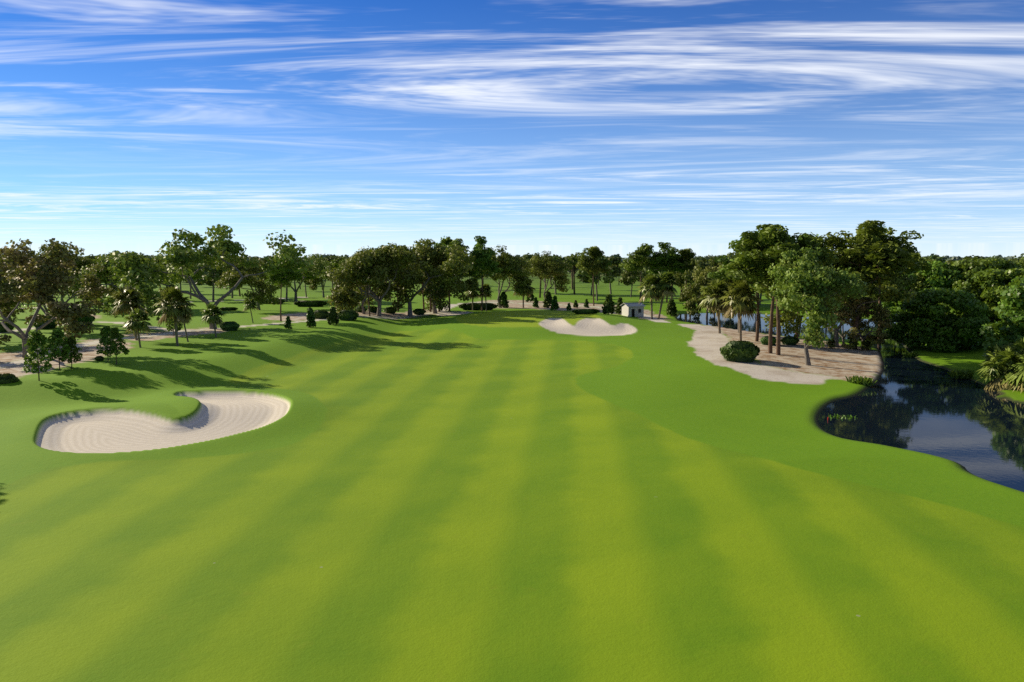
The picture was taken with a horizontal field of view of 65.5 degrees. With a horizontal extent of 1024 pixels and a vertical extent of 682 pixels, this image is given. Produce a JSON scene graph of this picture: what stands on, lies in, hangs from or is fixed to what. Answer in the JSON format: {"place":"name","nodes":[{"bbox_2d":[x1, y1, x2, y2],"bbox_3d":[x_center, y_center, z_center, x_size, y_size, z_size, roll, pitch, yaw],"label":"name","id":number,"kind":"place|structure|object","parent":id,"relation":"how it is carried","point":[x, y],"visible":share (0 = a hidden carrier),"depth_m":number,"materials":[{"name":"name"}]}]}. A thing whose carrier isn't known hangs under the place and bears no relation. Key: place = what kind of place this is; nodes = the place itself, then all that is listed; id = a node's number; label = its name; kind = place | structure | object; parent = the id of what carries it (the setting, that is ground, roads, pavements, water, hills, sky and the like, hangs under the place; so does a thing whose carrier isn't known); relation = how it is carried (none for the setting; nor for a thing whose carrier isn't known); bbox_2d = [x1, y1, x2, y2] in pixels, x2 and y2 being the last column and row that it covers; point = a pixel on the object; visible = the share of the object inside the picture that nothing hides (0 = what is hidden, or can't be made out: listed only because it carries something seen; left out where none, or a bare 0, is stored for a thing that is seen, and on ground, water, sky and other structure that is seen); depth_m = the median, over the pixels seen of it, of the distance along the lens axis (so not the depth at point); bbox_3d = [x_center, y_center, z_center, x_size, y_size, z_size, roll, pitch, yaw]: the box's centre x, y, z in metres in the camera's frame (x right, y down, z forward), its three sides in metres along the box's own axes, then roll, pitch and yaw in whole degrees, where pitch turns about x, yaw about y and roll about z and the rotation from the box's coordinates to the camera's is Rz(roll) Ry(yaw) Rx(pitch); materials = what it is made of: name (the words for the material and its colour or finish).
{"place":"outdoors","nodes":[
{"label":"outdoors","id":0,"kind":"place"},
{"bbox_2d":[0,258,1023,681],"bbox_3d":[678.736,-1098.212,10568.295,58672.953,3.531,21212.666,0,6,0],"label":"ground","id":1,"kind":"structure","parent":0,"point":[518,492],"depth_m":47.48,"materials":[{"name":"green plant"}]},
{"bbox_2d":[0,373,19,383],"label":"shrub","id":2,"kind":"object","parent":1,"relation":"on","point":[6,378],"visible":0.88,"depth_m":86.41,"materials":[{"name":"green plant"}]},
{"bbox_2d":[0,280,24,324],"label":"tree","id":3,"kind":"object","parent":1,"relation":"on","point":[5,309],"visible":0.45,"depth_m":134.28,"materials":[{"name":"green plant"}]},
{"bbox_2d":[21,330,51,380],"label":"young pine tree","id":4,"kind":"object","parent":1,"relation":"on","point":[35,340],"visible":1,"depth_m":86.85,"materials":[{"name":"green plant"}]},
{"bbox_2d":[33,316,57,328],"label":"shrub","id":5,"kind":"object","parent":1,"relation":"on","point":[51,324],"visible":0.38,"depth_m":151.33,"materials":[{"name":"green plant"}]},
{"bbox_2d":[0,238,99,357],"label":"tree","id":6,"kind":"object","parent":1,"relation":"on","point":[33,284],"visible":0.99,"depth_m":107.12,"materials":[{"name":"green plant"}]},
{"bbox_2d":[0,250,113,325],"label":"tree","id":7,"kind":"object","parent":1,"relation":"on","point":[92,287],"visible":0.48,"depth_m":152.34,"materials":[{"name":"green plant"}]},
{"bbox_2d":[46,329,72,369],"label":"young pine tree","id":8,"kind":"object","parent":1,"relation":"on","point":[58,335],"visible":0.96,"depth_m":94.35,"materials":[{"name":"green plant"}]},
{"bbox_2d":[36,246,99,302],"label":"oak tree","id":9,"kind":"object","parent":1,"relation":"on","point":[80,263],"visible":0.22,"depth_m":211.74,"materials":[{"name":"green plant"}]},
{"bbox_2d":[59,337,82,368],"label":"young pine tree","id":10,"kind":"object","parent":1,"relation":"on","point":[72,341],"visible":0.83,"depth_m":96.06,"materials":[{"name":"green plant"}]},
{"bbox_2d":[67,314,94,325],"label":"shrub","id":11,"kind":"object","parent":1,"relation":"on","point":[86,319],"visible":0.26,"depth_m":157.48,"materials":[{"name":"green plant"}]},
{"bbox_2d":[96,325,117,361],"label":"young pine tree","id":12,"kind":"object","parent":1,"relation":"on","point":[104,330],"visible":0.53,"depth_m":102.12,"materials":[{"name":"green plant"}]},
{"bbox_2d":[102,327,129,364],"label":"young pine tree","id":13,"kind":"object","parent":1,"relation":"on","point":[113,332],"visible":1,"depth_m":99.44,"materials":[{"name":"green plant"}]},
{"bbox_2d":[68,250,182,307],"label":"oak tree","id":14,"kind":"object","parent":1,"relation":"on","point":[104,276],"visible":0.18,"depth_m":199.50,"materials":[{"name":"green plant"}]},
{"bbox_2d":[109,285,146,339],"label":"palm tree","id":15,"kind":"object","parent":1,"relation":"on","point":[127,303],"visible":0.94,"depth_m":127.19,"materials":[{"name":"green plant"}]},
{"bbox_2d":[122,307,152,347],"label":"palm tree","id":16,"kind":"object","parent":1,"relation":"on","point":[133,323],"visible":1,"depth_m":117.46,"materials":[{"name":"green plant"}]},
{"bbox_2d":[165,316,182,334],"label":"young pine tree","id":17,"kind":"object","parent":1,"relation":"on","point":[169,325],"visible":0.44,"depth_m":135.45,"materials":[{"name":"green plant"}]},
{"bbox_2d":[154,286,195,345],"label":"palm tree","id":18,"kind":"object","parent":1,"relation":"on","point":[170,295],"visible":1,"depth_m":119.81,"materials":[{"name":"green plant"}]},
{"bbox_2d":[97,224,314,328],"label":"oak tree","id":19,"kind":"object","parent":1,"relation":"on","point":[134,269],"visible":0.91,"depth_m":148.69,"materials":[{"name":"green plant"}]},
{"bbox_2d":[200,302,224,336],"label":"palm tree","id":20,"kind":"object","parent":1,"relation":"on","point":[212,309],"visible":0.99,"depth_m":132.86,"materials":[{"name":"green plant"}]},
{"bbox_2d":[195,258,230,300],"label":"oak tree","id":21,"kind":"object","parent":1,"relation":"on","point":[211,277],"visible":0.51,"depth_m":242.38,"materials":[{"name":"green plant"}]},
{"bbox_2d":[220,321,239,330],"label":"shrub","id":22,"kind":"object","parent":1,"relation":"on","point":[231,326],"visible":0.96,"depth_m":145.84,"materials":[{"name":"green plant"}]},
{"bbox_2d":[213,256,279,309],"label":"oak tree","id":23,"kind":"object","parent":1,"relation":"on","point":[231,279],"visible":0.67,"depth_m":196.97,"materials":[{"name":"green plant"}]},
{"bbox_2d":[242,297,258,322],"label":"palm tree","id":24,"kind":"object","parent":1,"relation":"on","point":[250,302],"visible":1,"depth_m":163.14,"materials":[{"name":"green plant"}]},
{"bbox_2d":[261,259,301,320],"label":"pine tree","id":25,"kind":"object","parent":1,"relation":"on","point":[282,279],"visible":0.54,"depth_m":166.85,"materials":[{"name":"green plant"}]},
{"bbox_2d":[264,254,329,301],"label":"oak tree","id":26,"kind":"object","parent":1,"relation":"on","point":[318,266],"visible":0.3,"depth_m":243.25,"materials":[{"name":"green plant"}]},
{"bbox_2d":[294,300,326,306],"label":"hedge","id":27,"kind":"object","parent":1,"relation":"on","point":[306,303],"visible":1,"depth_m":218.16,"materials":[{"name":"green plant"}]},
{"bbox_2d":[306,307,315,327],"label":"conifer tree","id":28,"kind":"object","parent":1,"relation":"on","point":[310,321],"visible":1,"depth_m":152.62,"materials":[{"name":"green plant"}]},
{"bbox_2d":[307,257,329,297],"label":"oak tree","id":29,"kind":"object","parent":1,"relation":"on","point":[317,281],"visible":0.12,"depth_m":261.35,"materials":[{"name":"green plant"}]},
{"bbox_2d":[314,310,328,318],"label":"shrub","id":30,"kind":"object","parent":1,"relation":"on","point":[321,314],"visible":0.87,"depth_m":175.51,"materials":[{"name":"green plant"}]},
{"bbox_2d":[317,256,347,279],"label":"pine tree","id":31,"kind":"object","parent":1,"relation":"on","point":[335,263],"visible":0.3,"depth_m":214.90,"materials":[{"name":"green plant"}]},
{"bbox_2d":[326,307,339,324],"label":"conifer tree","id":32,"kind":"object","parent":1,"relation":"on","point":[332,317],"visible":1,"depth_m":159.25,"materials":[{"name":"green plant"}]},
{"bbox_2d":[338,310,358,320],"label":"shrub","id":33,"kind":"object","parent":1,"relation":"on","point":[347,315],"visible":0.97,"depth_m":170.52,"materials":[{"name":"green plant"}]},
{"bbox_2d":[338,248,395,313],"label":"oak tree","id":34,"kind":"object","parent":1,"relation":"on","point":[387,297],"visible":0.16,"depth_m":193.58,"materials":[{"name":"green plant"}]},
{"bbox_2d":[348,256,385,315],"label":"pine tree","id":35,"kind":"object","parent":1,"relation":"on","point":[360,277],"visible":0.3,"depth_m":184.85,"materials":[{"name":"green plant"}]},
{"bbox_2d":[325,245,424,316],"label":"oak tree","id":36,"kind":"object","parent":1,"relation":"on","point":[382,258],"visible":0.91,"depth_m":187.30,"materials":[{"name":"green plant"}]},
{"bbox_2d":[348,238,475,315],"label":"oak tree","id":37,"kind":"object","parent":1,"relation":"on","point":[454,262],"visible":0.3,"depth_m":201.76,"materials":[{"name":"green plant"}]},
{"bbox_2d":[406,244,478,313],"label":"oak tree","id":38,"kind":"object","parent":1,"relation":"on","point":[452,284],"visible":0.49,"depth_m":205.11,"materials":[{"name":"green plant"}]},
{"bbox_2d":[435,236,469,310],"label":"pine tree","id":39,"kind":"object","parent":1,"relation":"on","point":[449,241],"visible":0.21,"depth_m":221.25,"materials":[{"name":"green plant"}]},
{"bbox_2d":[464,281,480,310],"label":"palm tree","id":40,"kind":"object","parent":1,"relation":"on","point":[472,294],"visible":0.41,"depth_m":223.43,"materials":[{"name":"green plant"}]},
{"bbox_2d":[458,302,496,309],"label":"hedge","id":41,"kind":"object","parent":1,"relation":"on","point":[476,306],"visible":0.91,"depth_m":226.60,"materials":[{"name":"green plant"}]},
{"bbox_2d":[461,236,502,310],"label":"pine tree","id":42,"kind":"object","parent":1,"relation":"on","point":[483,262],"visible":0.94,"depth_m":219.67,"materials":[{"name":"green plant"}]},
{"bbox_2d":[478,284,493,310],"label":"palm tree","id":43,"kind":"object","parent":1,"relation":"on","point":[486,292],"visible":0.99,"depth_m":222.49,"materials":[{"name":"green plant"}]},
{"bbox_2d":[473,245,532,307],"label":"oak tree","id":44,"kind":"object","parent":1,"relation":"on","point":[510,265],"visible":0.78,"depth_m":233.68,"materials":[{"name":"green plant"}]},
{"bbox_2d":[497,291,508,307],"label":"conifer tree","id":45,"kind":"object","parent":1,"relation":"on","point":[504,302],"visible":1,"depth_m":236.64,"materials":[{"name":"green plant"}]},
{"bbox_2d":[4,253,1023,278],"bbox_3d":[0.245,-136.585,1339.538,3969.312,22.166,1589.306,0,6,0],"label":"forest","id":46,"kind":"object","parent":1,"relation":"on","point":[955,258],"visible":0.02,"depth_m":740.72,"materials":[{"name":"green plant"}]},
{"bbox_2d":[512,275,536,307],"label":"palm tree","id":47,"kind":"object","parent":1,"relation":"on","point":[529,288],"visible":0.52,"depth_m":235.42,"materials":[{"name":"green plant"}]},
{"bbox_2d":[542,291,553,307],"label":"conifer tree","id":48,"kind":"object","parent":1,"relation":"on","point":[548,299],"visible":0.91,"depth_m":237.33,"materials":[{"name":"green plant"}]},
{"bbox_2d":[524,250,572,298],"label":"oak tree","id":49,"kind":"object","parent":1,"relation":"on","point":[550,267],"visible":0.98,"depth_m":265.61,"materials":[{"name":"green plant"}]},
{"bbox_2d":[550,295,559,310],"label":"conifer tree","id":50,"kind":"object","parent":1,"relation":"on","point":[554,302],"visible":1,"depth_m":224.76,"materials":[{"name":"green plant"}]},
{"bbox_2d":[550,254,569,294],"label":"oak tree","id":51,"kind":"object","parent":1,"relation":"on","point":[557,257],"visible":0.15,"depth_m":318.66,"materials":[{"name":"green plant"}]},
{"bbox_2d":[567,252,582,294],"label":"pine tree","id":52,"kind":"object","parent":1,"relation":"on","point":[573,258],"visible":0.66,"depth_m":319.44,"materials":[{"name":"green plant"}]},
{"bbox_2d":[572,309,599,313],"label":"hedge","id":53,"kind":"object","parent":1,"relation":"on","point":[585,311],"visible":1,"depth_m":195.94,"materials":[{"name":"green plant"}]},
{"bbox_2d":[576,261,601,294],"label":"oak tree","id":54,"kind":"object","parent":1,"relation":"on","point":[584,278],"visible":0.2,"depth_m":317.13,"materials":[{"name":"green plant"}]},
{"bbox_2d":[575,246,610,305],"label":"pine tree","id":55,"kind":"object","parent":1,"relation":"on","point":[595,266],"visible":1,"depth_m":241.43,"materials":[{"name":"green plant"}]},
{"bbox_2d":[578,255,614,300],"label":"oak tree","id":56,"kind":"object","parent":1,"relation":"on","point":[605,278],"visible":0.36,"depth_m":273.64,"materials":[{"name":"green plant"}]},
{"bbox_2d":[601,294,614,314],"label":"conifer tree","id":57,"kind":"object","parent":1,"relation":"on","point":[608,305],"visible":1,"depth_m":206.79,"materials":[{"name":"green plant"}]},
{"bbox_2d":[603,255,622,293],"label":"oak tree","id":58,"kind":"object","parent":1,"relation":"on","point":[615,266],"visible":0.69,"depth_m":321.23,"materials":[{"name":"green plant"}]},
{"bbox_2d":[614,297,622,313],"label":"conifer tree","id":59,"kind":"object","parent":1,"relation":"on","point":[618,308],"visible":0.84,"depth_m":212.13,"materials":[{"name":"green plant"}]},
{"bbox_2d":[618,268,642,296],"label":"oak tree","id":60,"kind":"object","parent":1,"relation":"on","point":[627,278],"visible":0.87,"depth_m":297.15,"materials":[{"name":"green plant"}]},
{"bbox_2d":[618,243,661,299],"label":"pine tree","id":61,"kind":"object","parent":1,"relation":"on","point":[640,255],"visible":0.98,"depth_m":259.88,"materials":[{"name":"green plant"}]},
{"bbox_2d":[636,274,665,318],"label":"palm tree","id":62,"kind":"object","parent":1,"relation":"on","point":[652,292],"visible":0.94,"depth_m":201.40,"materials":[{"name":"green plant"}]},
{"bbox_2d":[649,271,678,318],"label":"palm tree","id":63,"kind":"object","parent":1,"relation":"on","point":[668,277],"visible":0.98,"depth_m":200.71,"materials":[{"name":"green plant"}]},
{"bbox_2d":[646,242,687,302],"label":"pine tree","id":64,"kind":"object","parent":1,"relation":"on","point":[664,257],"visible":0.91,"depth_m":260.56,"materials":[{"name":"green plant"}]},
{"bbox_2d":[666,299,677,316],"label":"conifer tree","id":65,"kind":"object","parent":1,"relation":"on","point":[671,310],"visible":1,"depth_m":214.45,"materials":[{"name":"green plant"}]},
{"bbox_2d":[673,272,691,286],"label":"oak tree","id":66,"kind":"object","parent":1,"relation":"on","point":[680,280],"visible":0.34,"depth_m":284.23,"materials":[{"name":"green plant"}]},
{"bbox_2d":[668,248,698,301],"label":"pine tree","id":67,"kind":"object","parent":1,"relation":"on","point":[688,255],"visible":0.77,"depth_m":259.66,"materials":[{"name":"green plant"}]},
{"bbox_2d":[682,258,713,285],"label":"oak tree","id":68,"kind":"object","parent":1,"relation":"on","point":[688,274],"visible":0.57,"depth_m":245.50,"materials":[{"name":"green plant"}]},
{"bbox_2d":[679,266,719,318],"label":"oak tree","id":69,"kind":"object","parent":1,"relation":"on","point":[699,275],"visible":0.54,"depth_m":212.39,"materials":[{"name":"green plant"}]},
{"bbox_2d":[697,278,731,332],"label":"palm tree","id":70,"kind":"object","parent":1,"relation":"on","point":[715,288],"visible":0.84,"depth_m":159.35,"materials":[{"name":"green plant"}]},
{"bbox_2d":[715,252,756,332],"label":"oak tree","id":71,"kind":"object","parent":1,"relation":"on","point":[728,281],"visible":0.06,"depth_m":163.86,"materials":[{"name":"green plant"}]},
{"bbox_2d":[720,340,759,362],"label":"shrub","id":72,"kind":"object","parent":1,"relation":"on","point":[741,351],"visible":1,"depth_m":115.06,"materials":[{"name":"green plant"}]},
{"bbox_2d":[719,280,764,340],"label":"palm tree","id":73,"kind":"object","parent":1,"relation":"on","point":[744,303],"visible":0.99,"depth_m":140.51,"materials":[{"name":"green plant"}]},
{"bbox_2d":[707,231,790,340],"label":"pine tree","id":74,"kind":"object","parent":1,"relation":"on","point":[720,275],"visible":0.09,"depth_m":144.06,"materials":[{"name":"green plant"}]},
{"bbox_2d":[725,226,826,353],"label":"pine tree","id":75,"kind":"object","parent":1,"relation":"on","point":[773,238],"visible":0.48,"depth_m":122.86,"materials":[{"name":"green plant"}]},
{"bbox_2d":[724,224,839,354],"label":"pine tree","id":76,"kind":"object","parent":1,"relation":"on","point":[755,255],"visible":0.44,"depth_m":122.69,"materials":[{"name":"green plant"}]},
{"bbox_2d":[781,336,799,344],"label":"shrub","id":77,"kind":"object","parent":1,"relation":"on","point":[789,340],"visible":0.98,"depth_m":138.79,"materials":[{"name":"green plant"}]},
{"bbox_2d":[763,245,866,365],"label":"oak tree","id":78,"kind":"object","parent":1,"relation":"on","point":[805,276],"visible":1,"depth_m":110.11,"materials":[{"name":"green plant"}]},
{"bbox_2d":[795,232,847,338],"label":"pine tree","id":79,"kind":"object","parent":1,"relation":"on","point":[816,235],"visible":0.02,"depth_m":140.33,"materials":[{"name":"green plant"}]},
{"bbox_2d":[760,267,916,346],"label":"oak tree","id":80,"kind":"object","parent":1,"relation":"on","point":[895,286],"visible":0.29,"depth_m":136.11,"materials":[{"name":"green plant"}]},
{"bbox_2d":[819,296,882,344],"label":"tree","id":81,"kind":"object","parent":1,"relation":"on","point":[866,307],"visible":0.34,"depth_m":139.61,"materials":[{"name":"green plant"}]},
{"bbox_2d":[845,375,877,385],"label":"reeds","id":82,"kind":"object","parent":1,"relation":"on","point":[865,380],"visible":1,"depth_m":100.51,"materials":[{"name":"green plant"}]},
{"bbox_2d":[831,294,892,348],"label":"tree","id":83,"kind":"object","parent":1,"relation":"on","point":[880,314],"visible":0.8,"depth_m":136.22,"materials":[{"name":"green plant"}]},
{"bbox_2d":[815,220,917,348],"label":"pine tree","id":84,"kind":"object","parent":1,"relation":"on","point":[861,251],"visible":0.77,"depth_m":133.43,"materials":[{"name":"green plant"}]},
{"bbox_2d":[859,339,873,350],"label":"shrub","id":85,"kind":"object","parent":1,"relation":"on","point":[866,345],"visible":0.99,"depth_m":135.99,"materials":[{"name":"green plant"}]},
{"bbox_2d":[850,226,930,338],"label":"pine tree","id":86,"kind":"object","parent":1,"relation":"on","point":[901,240],"visible":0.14,"depth_m":156.43,"materials":[{"name":"green plant"}]},
{"bbox_2d":[862,259,942,305],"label":"oak tree","id":87,"kind":"object","parent":1,"relation":"on","point":[919,283],"visible":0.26,"depth_m":190.18,"materials":[{"name":"green plant"}]},
{"bbox_2d":[870,261,968,324],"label":"broadleaf tree","id":88,"kind":"object","parent":1,"relation":"on","point":[950,275],"visible":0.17,"depth_m":187.69,"materials":[{"name":"green plant"}]},
{"bbox_2d":[885,287,989,352],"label":"broadleaf tree","id":89,"kind":"object","parent":1,"relation":"on","point":[939,328],"visible":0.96,"depth_m":134.79,"materials":[{"name":"green plant"}]},
{"bbox_2d":[947,369,974,378],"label":"reeds","id":90,"kind":"object","parent":1,"relation":"on","point":[961,374],"visible":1,"depth_m":106.63,"materials":[{"name":"green plant"}]},
{"bbox_2d":[924,257,1021,288],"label":"broadleaf tree","id":91,"kind":"object","parent":1,"relation":"on","point":[971,267],"visible":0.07,"depth_m":185.79,"materials":[{"name":"green plant"}]},
{"bbox_2d":[940,268,1023,329],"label":"broadleaf tree","id":92,"kind":"object","parent":1,"relation":"on","point":[992,281],"visible":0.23,"depth_m":141.19,"materials":[{"name":"green plant"}]},
{"bbox_2d":[977,344,1023,390],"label":"palmetto tree","id":93,"kind":"object","parent":1,"relation":"on","point":[1001,370],"visible":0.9,"depth_m":96.87,"materials":[{"name":"green plant"}]},
{"bbox_2d":[983,340,1017,375],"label":"palmetto tree","id":94,"kind":"object","parent":1,"relation":"on","point":[1002,347],"visible":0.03,"depth_m":108.10,"materials":[{"name":"green plant"}]},
{"bbox_2d":[979,275,1023,352],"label":"broadleaf tree","id":95,"kind":"object","parent":1,"relation":"on","point":[1009,326],"visible":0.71,"depth_m":111.75,"materials":[{"name":"green plant"}]},
{"bbox_2d":[1004,354,1023,391],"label":"palmetto tree","id":96,"kind":"object","parent":1,"relation":"on","point":[1019,375],"visible":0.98,"depth_m":94.36,"materials":[{"name":"green plant"}]},
{"bbox_2d":[1008,338,1023,363],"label":"palmetto tree","id":97,"kind":"object","parent":1,"relation":"on","point":[1018,346],"visible":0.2,"depth_m":100.33,"materials":[{"name":"green plant"}]},
{"bbox_2d":[0,0,1023,257],"label":"sky","id":98,"kind":"structure","parent":0,"point":[563,128],"materials":[{"name":"blue"}]},
{"bbox_2d":[620,302,644,316],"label":"building","id":99,"kind":"structure","parent":0,"point":[634,309],"depth_m":207.76,"materials":[{"name":"white paint"}]},
{"bbox_2d":[677,312,908,339],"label":"lake water","id":100,"kind":"structure","parent":0,"point":[732,323],"depth_m":193.05,"materials":[{"name":"blue liquid"}]},
{"bbox_2d":[818,336,1023,491],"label":"pond water","id":101,"kind":"structure","parent":0,"point":[916,405],"depth_m":80.63,"materials":[{"name":"blue liquid"}]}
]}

